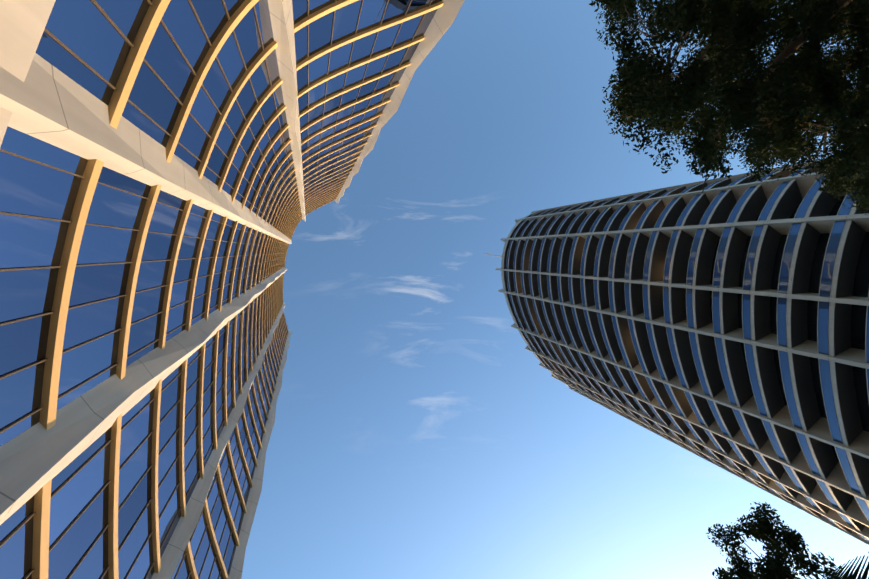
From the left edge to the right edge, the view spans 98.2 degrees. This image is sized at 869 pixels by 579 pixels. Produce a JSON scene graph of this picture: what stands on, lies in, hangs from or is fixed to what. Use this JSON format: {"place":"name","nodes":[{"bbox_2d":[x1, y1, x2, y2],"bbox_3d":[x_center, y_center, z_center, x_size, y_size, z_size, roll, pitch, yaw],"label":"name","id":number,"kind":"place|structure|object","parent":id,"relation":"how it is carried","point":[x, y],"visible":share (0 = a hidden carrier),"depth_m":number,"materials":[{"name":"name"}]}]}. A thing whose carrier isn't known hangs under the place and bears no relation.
{"place":"outdoors","nodes":[
{"label":"outdoors","id":0,"kind":"place"},
{"bbox_2d":[241,0,868,578],"label":"sky","id":1,"kind":"structure","parent":0,"point":[416,433],"materials":[{"name":"blue"}]},
{"bbox_2d":[589,0,868,214],"bbox_3d":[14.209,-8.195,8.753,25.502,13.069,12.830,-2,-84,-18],"label":"tree","id":2,"kind":"object","parent":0,"point":[813,81],"depth_m":6.73,"materials":[{"name":"green plant"}]},
{"label":"ground","id":3,"kind":"structure","parent":0,"visible":0},
{"bbox_2d":[0,0,441,578],"bbox_3d":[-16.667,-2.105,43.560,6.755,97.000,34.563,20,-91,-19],"label":"window panes","id":4,"kind":"structure","parent":3,"relation":"on","point":[88,32],"depth_m":11.56,"materials":[{"name":"blue glass"}]},
{"bbox_2d":[0,0,431,578],"bbox_3d":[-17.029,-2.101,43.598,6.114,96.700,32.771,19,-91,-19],"label":"window mullions","id":5,"kind":"structure","parent":4,"relation":"attached to","point":[176,282],"depth_m":12.36,"materials":[{"name":"brown metal"}]},
{"bbox_2d":[0,0,464,578],"bbox_3d":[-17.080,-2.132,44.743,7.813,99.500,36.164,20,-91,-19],"label":"building columns","id":6,"kind":"structure","parent":3,"relation":"on","point":[48,102],"depth_m":10.61,"materials":[{"name":"white concrete"}]},
{"bbox_2d":[0,0,55,146],"bbox_3d":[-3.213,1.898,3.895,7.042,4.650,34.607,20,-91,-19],"label":"tower band","id":7,"kind":"object","parent":6,"relation":"attached to","point":[23,23],"visible":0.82,"depth_m":4.86,"materials":[{"name":"white concrete"}]},
{"bbox_2d":[32,0,443,578],"bbox_3d":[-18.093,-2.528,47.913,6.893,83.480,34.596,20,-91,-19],"label":"horizontal beams","id":8,"kind":"structure","parent":6,"relation":"attached to","point":[156,10],"depth_m":14.14,"materials":[{"name":"gold metal"}]},
{"bbox_2d":[496,159,868,544],"bbox_3d":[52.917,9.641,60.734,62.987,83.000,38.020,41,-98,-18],"label":"vertical fins","id":9,"kind":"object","parent":3,"relation":"on","point":[819,429],"visible":0.27,"depth_m":45.74,"materials":[{"name":"grey concrete"}]},
{"bbox_2d":[506,163,868,541],"bbox_3d":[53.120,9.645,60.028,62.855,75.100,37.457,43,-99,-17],"label":"tower balustrades","id":10,"kind":"object","parent":9,"relation":"attached to","point":[828,267],"visible":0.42,"depth_m":44.54,"materials":[{"name":"blue glass"}]},
{"bbox_2d":[506,165,868,540],"bbox_3d":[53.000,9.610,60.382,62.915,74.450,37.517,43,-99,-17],"label":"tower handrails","id":11,"kind":"object","parent":10,"relation":"on","point":[713,325],"visible":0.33,"depth_m":46.84,"materials":[{"name":"grey metal"}]},
{"bbox_2d":[597,195,868,462],"bbox_3d":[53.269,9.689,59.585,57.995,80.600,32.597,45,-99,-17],"label":"balcony recesses","id":12,"kind":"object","parent":3,"relation":"on","point":[858,312],"depth_m":35.74,"materials":[{"name":"blue glass"}]},
{"bbox_2d":[501,165,868,539],"bbox_3d":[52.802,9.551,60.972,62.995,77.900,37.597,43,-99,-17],"label":"tower slab edges","id":13,"kind":"object","parent":12,"relation":"on","point":[837,264],"visible":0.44,"depth_m":46.69,"materials":[{"name":"grey concrete"}]},
{"bbox_2d":[504,166,868,532],"bbox_3d":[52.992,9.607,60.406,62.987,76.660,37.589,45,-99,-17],"label":"tower soffits","id":14,"kind":"object","parent":12,"relation":"on","point":[790,201],"visible":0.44,"depth_m":47.30,"materials":[{"name":"grey concrete"}]},
{"bbox_2d":[706,502,841,578],"bbox_3d":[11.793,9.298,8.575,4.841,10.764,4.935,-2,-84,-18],"label":"tree","id":15,"kind":"object","parent":3,"relation":"on","point":[792,540],"depth_m":12.14,"materials":[{"name":"green plant"}]},
{"bbox_2d":[826,552,868,578],"bbox_3d":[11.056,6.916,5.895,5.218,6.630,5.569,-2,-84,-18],"label":"palm","id":16,"kind":"object","parent":3,"relation":"on","point":[831,574],"visible":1,"depth_m":7.83,"materials":[{"name":"green plant"}]}
]}

